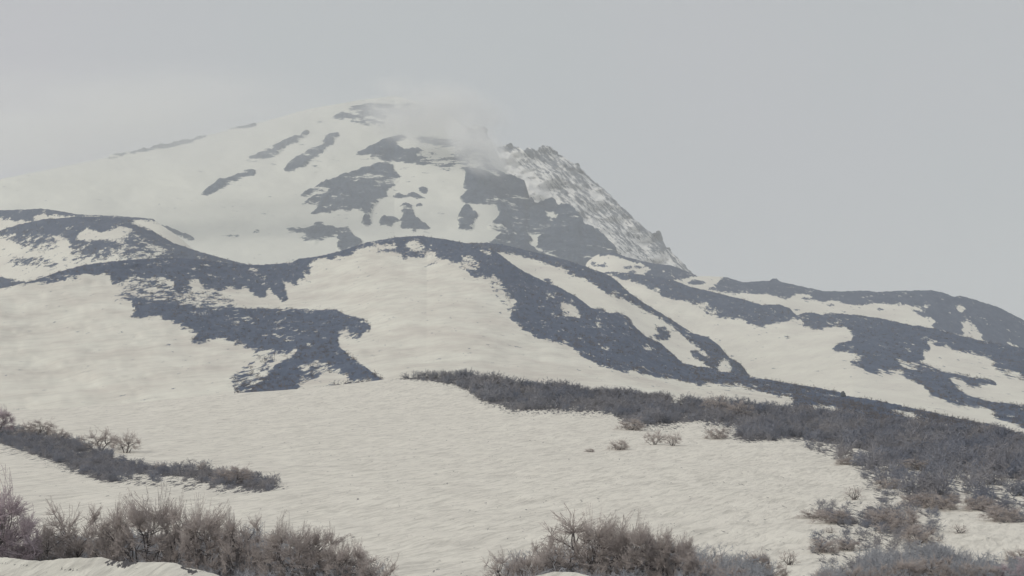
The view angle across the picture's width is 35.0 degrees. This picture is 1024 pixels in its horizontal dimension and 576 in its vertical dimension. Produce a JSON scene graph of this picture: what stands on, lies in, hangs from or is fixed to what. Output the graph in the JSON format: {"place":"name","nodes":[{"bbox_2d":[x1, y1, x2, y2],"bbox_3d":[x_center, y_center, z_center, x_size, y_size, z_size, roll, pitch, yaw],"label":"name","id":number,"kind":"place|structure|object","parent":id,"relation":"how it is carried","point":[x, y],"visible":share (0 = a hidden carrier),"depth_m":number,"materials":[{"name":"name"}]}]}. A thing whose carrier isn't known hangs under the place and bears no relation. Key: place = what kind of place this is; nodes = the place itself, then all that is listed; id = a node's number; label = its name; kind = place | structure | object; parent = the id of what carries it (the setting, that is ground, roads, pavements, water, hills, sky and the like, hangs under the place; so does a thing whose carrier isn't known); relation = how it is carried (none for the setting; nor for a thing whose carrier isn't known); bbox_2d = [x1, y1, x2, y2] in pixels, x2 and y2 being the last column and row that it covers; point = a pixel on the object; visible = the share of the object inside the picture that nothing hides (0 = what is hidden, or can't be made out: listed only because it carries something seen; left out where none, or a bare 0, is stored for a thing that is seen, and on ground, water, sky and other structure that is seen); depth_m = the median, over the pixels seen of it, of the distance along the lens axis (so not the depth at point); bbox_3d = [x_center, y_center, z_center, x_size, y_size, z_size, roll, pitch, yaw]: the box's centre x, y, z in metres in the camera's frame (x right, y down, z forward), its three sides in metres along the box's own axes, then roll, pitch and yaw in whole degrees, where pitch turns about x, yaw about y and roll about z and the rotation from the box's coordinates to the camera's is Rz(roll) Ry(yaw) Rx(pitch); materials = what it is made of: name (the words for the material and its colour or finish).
{"place":"outdoors","nodes":[
{"label":"outdoors","id":0,"kind":"place"},
{"bbox_2d":[0,209,191,248],"bbox_3d":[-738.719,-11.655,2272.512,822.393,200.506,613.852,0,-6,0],"label":"hill","id":1,"kind":"structure","parent":0,"point":[10,218],"depth_m":2260.36,"materials":[{"name":"white snow"}]},
{"bbox_2d":[0,557,218,575],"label":"snow bank","id":2,"kind":"structure","parent":0,"point":[96,566],"depth_m":85.87,"materials":[{"name":"white snow"}]},
{"bbox_2d":[0,216,247,287],"bbox_3d":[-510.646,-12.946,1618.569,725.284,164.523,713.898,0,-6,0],"label":"hill","id":3,"kind":"structure","parent":0,"point":[17,256],"depth_m":1662.74,"materials":[{"name":"white snow"}]},
{"bbox_2d":[0,215,252,287],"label":"scrub","id":4,"kind":"object","parent":3,"relation":"on","point":[100,249],"visible":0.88,"depth_m":1677.90,"materials":[{"name":"grey plant"}]},
{"bbox_2d":[0,96,620,265],"bbox_3d":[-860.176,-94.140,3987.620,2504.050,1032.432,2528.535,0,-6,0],"label":"volcano","id":5,"kind":"structure","parent":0,"point":[338,177],"depth_m":3945.22},
{"bbox_2d":[476,126,487,133],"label":"cloud","id":6,"kind":"structure","parent":5,"relation":"on","point":[482,130],"depth_m":4216.22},
{"bbox_2d":[0,236,1019,434],"bbox_3d":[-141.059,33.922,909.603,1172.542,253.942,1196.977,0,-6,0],"label":"hill","id":7,"kind":"structure","parent":0,"point":[74,338],"depth_m":804.81,"materials":[{"name":"white snow"}]},
{"bbox_2d":[11,235,1023,437],"bbox_3d":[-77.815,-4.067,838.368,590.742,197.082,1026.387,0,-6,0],"label":"scrub","id":8,"kind":"object","parent":7,"relation":"on","point":[874,414],"visible":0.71,"depth_m":735.74,"materials":[{"name":"grey plant"}]},
{"bbox_2d":[0,377,1023,575],"bbox_3d":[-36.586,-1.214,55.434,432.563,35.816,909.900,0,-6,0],"label":"snow slope","id":9,"kind":"structure","parent":0,"point":[429,477],"depth_m":191.49,"materials":[{"name":"white snow"}]},
{"bbox_2d":[0,407,16,431],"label":"bare shrub","id":10,"kind":"object","parent":9,"relation":"on","point":[7,415],"visible":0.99,"depth_m":287.46,"materials":[{"name":"grey plant"}]},
{"bbox_2d":[0,464,42,559],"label":"bare shrub","id":11,"kind":"object","parent":9,"relation":"on","point":[13,509],"visible":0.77,"depth_m":96.64,"materials":[{"name":"grey plant"}]},
{"bbox_2d":[0,510,42,560],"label":"bare tree","id":12,"kind":"object","parent":9,"relation":"on","point":[20,548],"visible":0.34,"depth_m":97.76,"materials":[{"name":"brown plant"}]},
{"bbox_2d":[14,418,59,434],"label":"bare shrub","id":13,"kind":"object","parent":9,"relation":"on","point":[32,428],"visible":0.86,"depth_m":282.90,"materials":[{"name":"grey plant"}]},
{"bbox_2d":[26,523,83,560],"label":"bush","id":14,"kind":"object","parent":9,"relation":"on","point":[59,548],"visible":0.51,"depth_m":99.10,"materials":[{"name":"grey plant"}]},
{"bbox_2d":[48,428,71,439],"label":"bare shrub","id":15,"kind":"object","parent":9,"relation":"on","point":[61,433],"visible":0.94,"depth_m":267.82,"materials":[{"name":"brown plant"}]},
{"bbox_2d":[35,496,114,560],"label":"bush","id":16,"kind":"object","parent":9,"relation":"on","point":[76,544],"visible":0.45,"depth_m":100.47,"materials":[{"name":"grey plant"}]},
{"bbox_2d":[77,426,121,448],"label":"bare shrub","id":17,"kind":"object","parent":9,"relation":"on","point":[103,438],"visible":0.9,"depth_m":242.86,"materials":[{"name":"grey plant"}]},
{"bbox_2d":[84,493,137,561],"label":"bare tree","id":18,"kind":"object","parent":9,"relation":"on","point":[101,534],"visible":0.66,"depth_m":98.33,"materials":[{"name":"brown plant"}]},
{"bbox_2d":[106,429,142,452],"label":"bare shrub","id":19,"kind":"object","parent":9,"relation":"on","point":[122,446],"visible":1,"depth_m":239.75,"materials":[{"name":"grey plant"}]},
{"bbox_2d":[96,479,183,562],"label":"bush","id":20,"kind":"object","parent":9,"relation":"on","point":[142,519],"visible":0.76,"depth_m":98.07,"materials":[{"name":"grey plant"}]},
{"bbox_2d":[0,422,281,490],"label":"thicket","id":21,"kind":"object","parent":9,"relation":"on","point":[124,468],"visible":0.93,"depth_m":204.33,"materials":[{"name":"grey plant"}]},
{"bbox_2d":[158,489,212,567],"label":"bare tree","id":22,"kind":"object","parent":9,"relation":"on","point":[174,555],"visible":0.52,"depth_m":98.01,"materials":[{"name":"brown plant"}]},
{"bbox_2d":[3,521,387,575],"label":"undergrowth","id":23,"kind":"object","parent":9,"relation":"on","point":[238,573],"visible":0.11,"depth_m":98.59,"materials":[{"name":"grey plant"}]},
{"bbox_2d":[194,460,207,469],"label":"bare shrub","id":24,"kind":"object","parent":9,"relation":"on","point":[201,467],"visible":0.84,"depth_m":200.76,"materials":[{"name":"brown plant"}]},
{"bbox_2d":[177,493,243,575],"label":"bush","id":25,"kind":"object","parent":9,"relation":"on","point":[211,527],"visible":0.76,"depth_m":96.51,"materials":[{"name":"grey plant"}]},
{"bbox_2d":[202,462,256,483],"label":"bare shrub","id":26,"kind":"object","parent":9,"relation":"on","point":[243,477],"visible":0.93,"depth_m":183.63,"materials":[{"name":"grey plant"}]},
{"bbox_2d":[206,503,263,575],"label":"bare tree","id":27,"kind":"object","parent":9,"relation":"on","point":[236,543],"visible":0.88,"depth_m":95.68,"materials":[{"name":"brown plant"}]},
{"bbox_2d":[244,521,284,575],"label":"bare tree","id":28,"kind":"object","parent":9,"relation":"on","point":[254,552],"visible":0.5,"depth_m":94.44,"materials":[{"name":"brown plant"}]},
{"bbox_2d":[254,509,326,575],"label":"bush","id":29,"kind":"object","parent":9,"relation":"on","point":[268,556],"visible":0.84,"depth_m":92.76,"materials":[{"name":"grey plant"}]},
{"bbox_2d":[289,521,352,575],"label":"bare tree","id":30,"kind":"object","parent":9,"relation":"on","point":[317,555],"visible":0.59,"depth_m":92.80,"materials":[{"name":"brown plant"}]},
{"bbox_2d":[318,534,371,575],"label":"bare tree","id":31,"kind":"object","parent":9,"relation":"on","point":[340,556],"visible":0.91,"depth_m":91.63,"materials":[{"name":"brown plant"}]},
{"bbox_2d":[352,549,398,575],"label":"bush","id":32,"kind":"object","parent":9,"relation":"on","point":[392,568],"visible":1,"depth_m":90.93,"materials":[{"name":"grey plant"}]},
{"bbox_2d":[481,546,526,575],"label":"bush","id":33,"kind":"object","parent":9,"relation":"on","point":[496,569],"visible":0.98,"depth_m":89.64,"materials":[{"name":"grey plant"}]},
{"bbox_2d":[508,545,548,575],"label":"bush","id":34,"kind":"object","parent":9,"relation":"on","point":[535,562],"visible":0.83,"depth_m":90.05,"materials":[{"name":"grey plant"}]},
{"bbox_2d":[531,533,574,574],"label":"shrub","id":35,"kind":"object","parent":9,"relation":"on","point":[549,564],"visible":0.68,"depth_m":92.99,"materials":[{"name":"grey plant"}]},
{"bbox_2d":[521,503,634,575],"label":"bare shrub","id":36,"kind":"object","parent":9,"relation":"on","point":[570,531],"visible":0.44,"depth_m":94.59,"materials":[{"name":"grey plant"}]},
{"bbox_2d":[568,503,637,575],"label":"bare shrub","id":37,"kind":"object","parent":9,"relation":"on","point":[589,534],"visible":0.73,"depth_m":93.24,"materials":[{"name":"grey plant"}]},
{"bbox_2d":[606,437,630,449],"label":"bare shrub","id":38,"kind":"object","parent":9,"relation":"on","point":[621,444],"visible":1,"depth_m":246.33,"materials":[{"name":"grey plant"}]},
{"bbox_2d":[591,508,661,575],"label":"bare shrub","id":39,"kind":"object","parent":9,"relation":"on","point":[636,539],"visible":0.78,"depth_m":92.83,"materials":[{"name":"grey plant"}]},
{"bbox_2d":[610,416,644,430],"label":"bare shrub","id":40,"kind":"object","parent":9,"relation":"on","point":[634,428],"visible":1,"depth_m":295.27,"materials":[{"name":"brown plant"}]},
{"bbox_2d":[494,542,777,575],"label":"undergrowth","id":41,"kind":"object","parent":9,"relation":"on","point":[757,570],"visible":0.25,"depth_m":94.50,"materials":[{"name":"plant"}]},
{"bbox_2d":[629,520,680,575],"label":"bare shrub","id":42,"kind":"object","parent":9,"relation":"on","point":[637,561],"visible":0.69,"depth_m":93.19,"materials":[{"name":"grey plant"}]},
{"bbox_2d":[642,429,668,444],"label":"bare shrub","id":43,"kind":"object","parent":9,"relation":"on","point":[655,436],"visible":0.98,"depth_m":258.31,"materials":[{"name":"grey plant"}]},
{"bbox_2d":[642,524,701,575],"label":"bush","id":44,"kind":"object","parent":9,"relation":"on","point":[682,548],"visible":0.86,"depth_m":92.84,"materials":[{"name":"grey plant"}]},
{"bbox_2d":[663,432,681,445],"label":"bare shrub","id":45,"kind":"object","parent":9,"relation":"on","point":[672,438],"visible":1,"depth_m":255.61,"materials":[{"name":"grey plant"}]},
{"bbox_2d":[674,545,725,575],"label":"bare shrub","id":46,"kind":"object","parent":9,"relation":"on","point":[700,564],"visible":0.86,"depth_m":91.69,"materials":[{"name":"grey plant"}]},
{"bbox_2d":[399,367,1023,495],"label":"thicket","id":47,"kind":"object","parent":9,"relation":"on","point":[982,451],"visible":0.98,"depth_m":277.74,"materials":[{"name":"grey plant"}]},
{"bbox_2d":[699,392,726,412],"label":"bare shrub","id":48,"kind":"object","parent":9,"relation":"on","point":[715,402],"visible":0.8,"depth_m":341.86,"materials":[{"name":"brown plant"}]},
{"bbox_2d":[708,552,724,565],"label":"bare shrub","id":49,"kind":"object","parent":9,"relation":"on","point":[716,556],"visible":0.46,"depth_m":100.95,"materials":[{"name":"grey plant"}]},
{"bbox_2d":[703,426,730,438],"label":"bare shrub","id":50,"kind":"object","parent":9,"relation":"on","point":[719,435],"visible":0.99,"depth_m":273.28,"materials":[{"name":"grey plant"}]},
{"bbox_2d":[708,560,751,575],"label":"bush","id":51,"kind":"object","parent":9,"relation":"on","point":[732,572],"visible":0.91,"depth_m":89.58,"materials":[{"name":"plant"}]},
{"bbox_2d":[725,398,753,416],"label":"bare shrub","id":52,"kind":"object","parent":9,"relation":"on","point":[737,407],"visible":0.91,"depth_m":330.70,"materials":[{"name":"grey plant"}]},
{"bbox_2d":[745,549,774,575],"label":"bare shrub","id":53,"kind":"object","parent":9,"relation":"on","point":[761,558],"visible":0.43,"depth_m":96.82,"materials":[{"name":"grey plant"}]},
{"bbox_2d":[761,561,792,575],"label":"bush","id":54,"kind":"object","parent":9,"relation":"on","point":[778,566],"visible":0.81,"depth_m":95.95,"materials":[{"name":"plant"}]},
{"bbox_2d":[778,549,800,564],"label":"bare tree","id":55,"kind":"object","parent":9,"relation":"on","point":[789,562],"visible":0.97,"depth_m":106.91,"materials":[{"name":"plant"}]},
{"bbox_2d":[795,507,830,518],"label":"bare shrub","id":56,"kind":"object","parent":9,"relation":"on","point":[807,514],"visible":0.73,"depth_m":142.46,"materials":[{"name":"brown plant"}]},
{"bbox_2d":[812,565,834,575],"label":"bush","id":57,"kind":"object","parent":9,"relation":"on","point":[816,571],"visible":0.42,"depth_m":92.37,"materials":[{"name":"plant"}]},
{"bbox_2d":[807,535,840,553],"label":"bare shrub","id":58,"kind":"object","parent":9,"relation":"on","point":[829,544],"visible":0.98,"depth_m":115.67,"materials":[{"name":"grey plant"}]},
{"bbox_2d":[808,505,858,523],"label":"bare shrub","id":59,"kind":"object","parent":9,"relation":"on","point":[830,520],"visible":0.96,"depth_m":137.44,"materials":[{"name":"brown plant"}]},
{"bbox_2d":[833,456,854,464],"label":"bare shrub","id":60,"kind":"object","parent":9,"relation":"on","point":[848,462],"visible":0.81,"depth_m":213.33,"materials":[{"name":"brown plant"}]},
{"bbox_2d":[835,536,865,550],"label":"bare shrub","id":61,"kind":"object","parent":9,"relation":"on","point":[850,547],"visible":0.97,"depth_m":117.08,"materials":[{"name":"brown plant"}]},
{"bbox_2d":[838,485,863,499],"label":"bare shrub","id":62,"kind":"object","parent":9,"relation":"on","point":[857,492],"visible":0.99,"depth_m":159.63,"materials":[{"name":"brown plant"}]},
{"bbox_2d":[839,564,867,575],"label":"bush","id":63,"kind":"object","parent":9,"relation":"on","point":[856,571],"visible":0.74,"depth_m":92.50,"materials":[{"name":"grey plant"}]},
{"bbox_2d":[863,558,899,575],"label":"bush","id":64,"kind":"object","parent":9,"relation":"on","point":[881,573],"visible":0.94,"depth_m":92.55,"materials":[{"name":"grey plant"}]},
{"bbox_2d":[862,503,904,525],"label":"bare shrub","id":65,"kind":"object","parent":9,"relation":"on","point":[874,515],"visible":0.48,"depth_m":135.77,"materials":[{"name":"grey plant"}]},
{"bbox_2d":[873,477,900,488],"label":"bare shrub","id":66,"kind":"object","parent":9,"relation":"on","point":[889,484],"visible":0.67,"depth_m":175.98,"materials":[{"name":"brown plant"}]},
{"bbox_2d":[871,502,925,533],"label":"bare shrub","id":67,"kind":"object","parent":9,"relation":"on","point":[910,515],"visible":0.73,"depth_m":128.71,"materials":[{"name":"brown plant"}]},
{"bbox_2d":[891,553,928,575],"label":"bare shrub","id":68,"kind":"object","parent":9,"relation":"on","point":[912,567],"visible":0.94,"depth_m":92.21,"materials":[{"name":"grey plant"}]},
{"bbox_2d":[899,457,930,469],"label":"bare shrub","id":69,"kind":"object","parent":9,"relation":"on","point":[916,466],"visible":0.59,"depth_m":202.40,"materials":[{"name":"grey plant"}]},
{"bbox_2d":[808,441,1023,569],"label":"undergrowth","id":70,"kind":"object","parent":9,"relation":"on","point":[877,540],"visible":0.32,"depth_m":142.36,"materials":[{"name":"plant"}]},
{"bbox_2d":[894,490,939,506],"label":"bare shrub","id":71,"kind":"object","parent":9,"relation":"on","point":[913,499],"visible":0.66,"depth_m":153.10,"materials":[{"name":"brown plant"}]},
{"bbox_2d":[811,538,1023,575],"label":"undergrowth","id":72,"kind":"object","parent":9,"relation":"on","point":[924,551],"visible":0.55,"depth_m":100.89,"materials":[{"name":"plant"}]},
{"bbox_2d":[897,521,945,543],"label":"bare shrub","id":73,"kind":"object","parent":9,"relation":"on","point":[925,535],"visible":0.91,"depth_m":121.63,"materials":[{"name":"brown plant"}]},
{"bbox_2d":[915,551,956,575],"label":"bare shrub","id":74,"kind":"object","parent":9,"relation":"on","point":[940,566],"visible":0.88,"depth_m":92.32,"materials":[{"name":"grey plant"}]},
{"bbox_2d":[918,489,962,511],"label":"bare shrub","id":75,"kind":"object","parent":9,"relation":"on","point":[948,505],"visible":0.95,"depth_m":150.74,"materials":[{"name":"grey plant"}]},
{"bbox_2d":[949,523,970,533],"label":"bare shrub","id":76,"kind":"object","parent":9,"relation":"on","point":[962,530],"visible":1,"depth_m":127.96,"materials":[{"name":"grey plant"}]},
{"bbox_2d":[944,555,976,575],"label":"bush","id":77,"kind":"object","parent":9,"relation":"on","point":[969,573],"visible":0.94,"depth_m":92.38,"materials":[{"name":"grey plant"}]},
{"bbox_2d":[957,491,998,511],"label":"bare shrub","id":78,"kind":"object","parent":9,"relation":"on","point":[976,506],"visible":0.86,"depth_m":149.49,"materials":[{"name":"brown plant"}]},
{"bbox_2d":[973,561,999,575],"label":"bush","id":79,"kind":"object","parent":9,"relation":"on","point":[994,570],"visible":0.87,"depth_m":92.33,"materials":[{"name":"grey plant"}]},
{"bbox_2d":[977,500,1023,522],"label":"bare shrub","id":80,"kind":"object","parent":9,"relation":"on","point":[995,517],"visible":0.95,"depth_m":138.39,"materials":[{"name":"brown plant"}]},
{"bbox_2d":[992,561,1023,575],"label":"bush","id":81,"kind":"object","parent":9,"relation":"on","point":[1003,568],"visible":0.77,"depth_m":92.43,"materials":[{"name":"grey plant"}]},
{"bbox_2d":[1003,545,1023,562],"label":"bare shrub","id":82,"kind":"object","parent":9,"relation":"on","point":[1014,553],"visible":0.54,"depth_m":109.81,"materials":[{"name":"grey plant"}]},
{"bbox_2d":[1013,549,1023,574],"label":"bare shrub","id":83,"kind":"object","parent":9,"relation":"on","point":[1019,562],"visible":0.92,"depth_m":92.96,"materials":[{"name":"grey plant"}]},
{"bbox_2d":[0,0,1023,319],"label":"sky","id":84,"kind":"structure","parent":0,"point":[823,145],"materials":[{"name":"grey"}]},
{"bbox_2d":[537,572,587,575],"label":"snow bank","id":85,"kind":"structure","parent":0,"point":[562,574],"depth_m":86.76,"materials":[{"name":"white snow"}]},
{"bbox_2d":[493,144,692,273],"bbox_3d":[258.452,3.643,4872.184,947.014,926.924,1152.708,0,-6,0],"label":"crag ridge","id":86,"kind":"structure","parent":0,"point":[545,172],"depth_m":4800.09,"materials":[{"name":"grey stone"}]},
{"bbox_2d":[655,231,662,240],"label":"crag","id":87,"kind":"structure","parent":86,"relation":"on","point":[658,236],"depth_m":4820.72,"materials":[{"name":"grey stone"}]},
{"bbox_2d":[469,243,747,375],"bbox_3d":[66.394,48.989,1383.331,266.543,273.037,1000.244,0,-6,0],"label":"snow patch","id":88,"kind":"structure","parent":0,"point":[588,292],"depth_m":1337.93,"materials":[{"name":"white snow"}]},
{"bbox_2d":[470,242,750,376],"bbox_3d":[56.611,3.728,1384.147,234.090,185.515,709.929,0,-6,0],"label":"scrub","id":89,"kind":"object","parent":88,"relation":"on","point":[730,362],"visible":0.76,"depth_m":1255.29,"materials":[{"name":"grey plant"}]},
{"bbox_2d":[586,252,1023,347],"bbox_3d":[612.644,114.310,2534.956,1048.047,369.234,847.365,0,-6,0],"label":"hill","id":90,"kind":"structure","parent":0,"point":[966,317],"depth_m":2443.38,"materials":[{"name":"white snow"}]},
{"bbox_2d":[605,272,1023,431],"bbox_3d":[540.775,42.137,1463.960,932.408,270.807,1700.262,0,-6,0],"label":"slope","id":91,"kind":"structure","parent":0,"point":[804,354],"depth_m":1377.56,"materials":[{"name":"white snow"}]},
{"bbox_2d":[607,272,1023,426],"bbox_3d":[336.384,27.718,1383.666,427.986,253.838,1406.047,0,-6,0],"label":"scrub","id":92,"kind":"object","parent":91,"relation":"on","point":[974,379],"visible":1,"depth_m":1307.41,"materials":[{"name":"grey plant"}]}
]}

